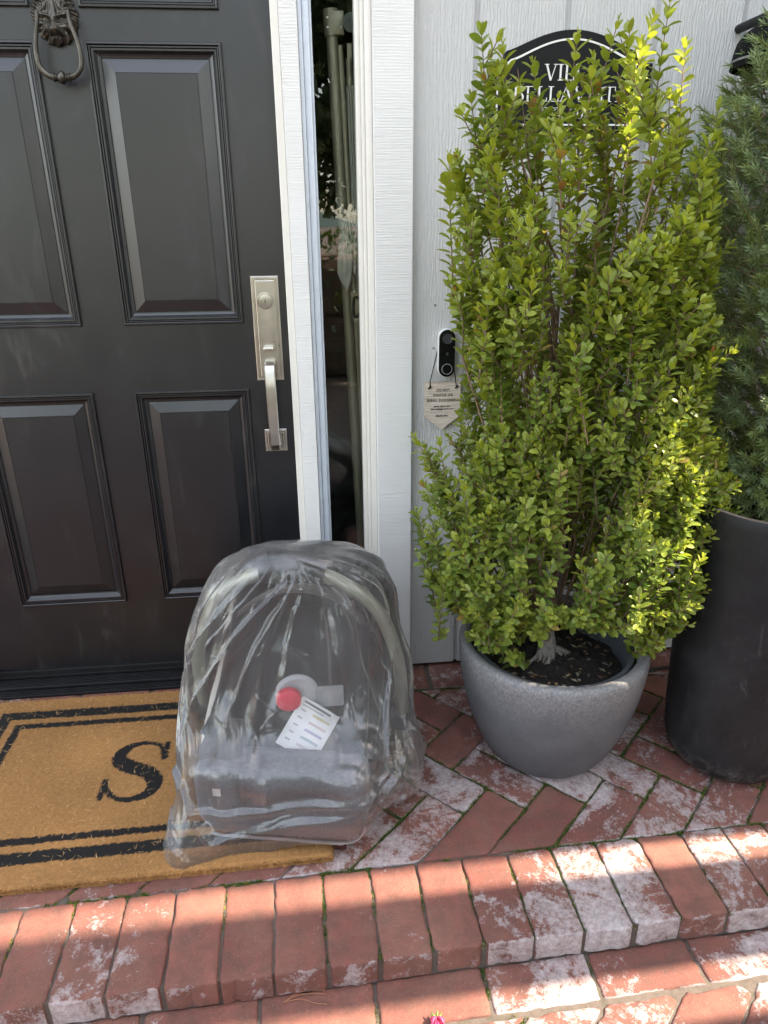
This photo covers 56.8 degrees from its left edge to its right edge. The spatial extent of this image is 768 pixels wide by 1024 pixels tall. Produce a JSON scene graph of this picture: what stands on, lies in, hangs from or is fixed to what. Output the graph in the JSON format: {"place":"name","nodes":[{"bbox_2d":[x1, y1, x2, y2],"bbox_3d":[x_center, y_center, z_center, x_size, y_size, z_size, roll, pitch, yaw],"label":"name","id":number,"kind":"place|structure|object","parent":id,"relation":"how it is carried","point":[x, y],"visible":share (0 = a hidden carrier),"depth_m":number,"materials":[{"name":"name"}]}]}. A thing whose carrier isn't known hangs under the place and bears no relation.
{"place":"outdoors","nodes":[
{"label":"outdoors","id":0,"kind":"place"},
{"bbox_2d":[296,0,356,544],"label":"hallway room","id":1,"kind":"object","parent":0,"point":[343,519],"depth_m":3.84,"materials":[{"name":"black"}]},
{"bbox_2d":[311,325,361,498],"bbox_3d":[-0.234,-0.498,3.462,0.550,0.740,0.540,-3,22,-5],"label":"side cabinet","id":2,"kind":"object","parent":1,"relation":"on","point":[340,456],"visible":0.12,"depth_m":3.23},
{"bbox_2d":[323,7,363,547],"bbox_3d":[-0.070,-0.334,1.858,0.108,1.649,0.068,-7,23,-16],"label":"curtain","id":3,"kind":"object","parent":1,"relation":"in","point":[347,257],"visible":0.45,"depth_m":1.69,"materials":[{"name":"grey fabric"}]},
{"bbox_2d":[0,647,767,1023],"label":"joint bed","id":4,"kind":"object","parent":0,"point":[750,985],"visible":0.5,"depth_m":1.29,"materials":[{"name":"grey concrete"}]},
{"bbox_2d":[0,668,183,699],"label":"door threshold","id":5,"kind":"object","parent":4,"relation":"on","point":[38,687],"depth_m":2.00,"materials":[{"name":"black metal"}]},
{"bbox_2d":[0,648,767,909],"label":"brick landing","id":6,"kind":"object","parent":4,"relation":"on","point":[480,828],"visible":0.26,"depth_m":1.60,"materials":[{"name":"red brick"}]},
{"bbox_2d":[0,690,334,895],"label":"door mat","id":7,"kind":"object","parent":6,"relation":"on","point":[87,792],"depth_m":1.61,"materials":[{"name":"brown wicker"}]},
{"bbox_2d":[332,838,360,849],"bbox_3d":[-0.195,0.365,1.590,0.494,0.557,0.452,2,22,5],"label":"infant seat","id":8,"kind":"object","parent":7,"relation":"on","point":[339,847],"visible":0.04,"depth_m":1.48,"materials":[{"name":"grey plastic"}]},
{"bbox_2d":[163,540,426,869],"bbox_3d":[-0.199,0.344,1.569,0.574,0.594,0.538,-3,22,-5],"label":"plastic bag","id":9,"kind":"object","parent":8,"relation":"on","point":[297,723],"visible":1,"depth_m":1.45,"materials":[{"name":"clear plastic"}]},
{"bbox_2d":[459,593,650,778],"bbox_3d":[0.399,0.435,1.729,0.438,0.312,0.438,-3,22,-5],"label":"round planter","id":10,"kind":"object","parent":6,"relation":"on","point":[538,726],"visible":0.72,"depth_m":1.57,"materials":[{"name":"ceramic"}]},
{"bbox_2d":[489,629,611,685],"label":"leaf litter","id":11,"kind":"object","parent":10,"relation":"on","point":[569,674],"visible":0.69,"depth_m":1.67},
{"bbox_2d":[408,0,741,669],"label":"boxwood shrub","id":12,"kind":"object","parent":10,"relation":"in","point":[627,317],"visible":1,"depth_m":1.33,"materials":[{"name":"green plant"}]},
{"bbox_2d":[648,666,668,672],"bbox_3d":[0.842,0.455,2.069,0.403,0.009,0.036,-4,23,-9],"label":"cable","id":13,"kind":"object","parent":6,"relation":"on","point":[658,668],"visible":0.16,"depth_m":2.07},
{"bbox_2d":[664,470,767,783],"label":"tall planter","id":14,"kind":"object","parent":6,"relation":"on","point":[716,714],"visible":0.76,"depth_m":1.53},
{"bbox_2d":[672,5,767,521],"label":"spruce shrub","id":15,"kind":"object","parent":14,"relation":"in","point":[745,455],"visible":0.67,"depth_m":1.46,"materials":[{"name":"green plant"}]},
{"bbox_2d":[0,824,767,1023],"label":"brick step","id":16,"kind":"object","parent":4,"relation":"on","point":[78,989],"visible":1,"depth_m":1.33,"materials":[{"name":"red brick"}]},
{"bbox_2d":[0,672,767,1023],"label":"moss","id":17,"kind":"object","parent":4,"relation":"on","point":[400,820],"visible":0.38,"depth_m":1.52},
{"bbox_2d":[410,0,767,663],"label":"siding wall","id":18,"kind":"structure","parent":4,"relation":"on","point":[446,50],"depth_m":1.58,"materials":[{"name":"white wood"}]},
{"bbox_2d":[424,353,460,429],"bbox_3d":[0.146,-0.304,1.779,0.093,0.201,0.013,-3,22,-5],"label":"hanging sign","id":19,"kind":"object","parent":18,"relation":"hanging from","point":[441,404],"visible":1,"depth_m":1.79,"materials":[{"name":"grey wood"}]},
{"bbox_2d":[437,328,455,376],"bbox_3d":[0.153,-0.390,1.741,0.044,0.118,0.028,-3,22,-5],"label":"video doorbell","id":20,"kind":"object","parent":18,"relation":"attached to","point":[446,349],"visible":0.98,"depth_m":1.73,"materials":[{"name":"black plastic"}]},
{"bbox_2d":[486,30,652,134],"bbox_3d":[0.405,-0.934,1.548,0.359,0.196,0.023,-3,22,-5],"label":"house sign","id":21,"kind":"object","parent":18,"relation":"attached to","point":[549,50],"visible":0.27,"depth_m":1.53,"materials":[{"name":"black metal"}]},
{"bbox_2d":[729,13,767,75],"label":"wall lantern","id":22,"kind":"object","parent":18,"relation":"attached to","point":[740,61],"depth_m":1.39,"materials":[{"name":"black metal"}]},
{"bbox_3d":[-2.052,-0.858,1.383,4.238,2.988,0.100,-3,22,-5],"label":"entry wall","id":23,"kind":"object","parent":4,"relation":"on","visible":0},
{"bbox_2d":[269,0,306,539],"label":"door frame","id":24,"kind":"object","parent":23,"relation":"attached to","point":[276,55],"visible":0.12,"depth_m":1.63,"materials":[{"name":"white paint"}]},
{"bbox_2d":[0,0,299,679],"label":"front door","id":25,"kind":"structure","parent":24,"relation":"attached to","point":[148,478],"depth_m":1.70,"materials":[{"name":"grey paint"}]},
{"bbox_2d":[278,0,320,539],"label":"mullion post","id":26,"kind":"object","parent":23,"relation":"attached to","point":[288,36],"visible":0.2,"depth_m":1.63,"materials":[{"name":"white paint"}]},
{"bbox_2d":[297,0,377,555],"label":"sidelight window","id":27,"kind":"structure","parent":23,"relation":"attached to","point":[361,10],"depth_m":1.66,"materials":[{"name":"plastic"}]},
{"bbox_2d":[343,12,352,32],"bbox_3d":[-0.070,-1.056,1.529,0.038,0.038,0.010,-3,22,-5],"label":"suction cup","id":28,"kind":"object","parent":27,"relation":"attached to","point":[348,21],"visible":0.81,"depth_m":1.53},
{"bbox_2d":[371,0,413,647],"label":"trim post","id":29,"kind":"object","parent":23,"relation":"attached to","point":[392,41],"depth_m":1.65,"materials":[{"name":"white paint"}]},
{"bbox_2d":[74,928,767,1023],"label":"brick path","id":30,"kind":"structure","parent":0,"point":[457,995],"depth_m":1.27,"materials":[{"name":"red brick"}]},
{"bbox_2d":[284,989,327,1004],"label":"pine needles","id":31,"kind":"object","parent":30,"relation":"on","point":[291,997],"visible":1,"depth_m":1.26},
{"bbox_2d":[430,1010,444,1023],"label":"rosebud","id":32,"kind":"object","parent":30,"relation":"on","point":[436,1019],"visible":1,"depth_m":1.21,"materials":[{"name":"pink plant"}]}
]}

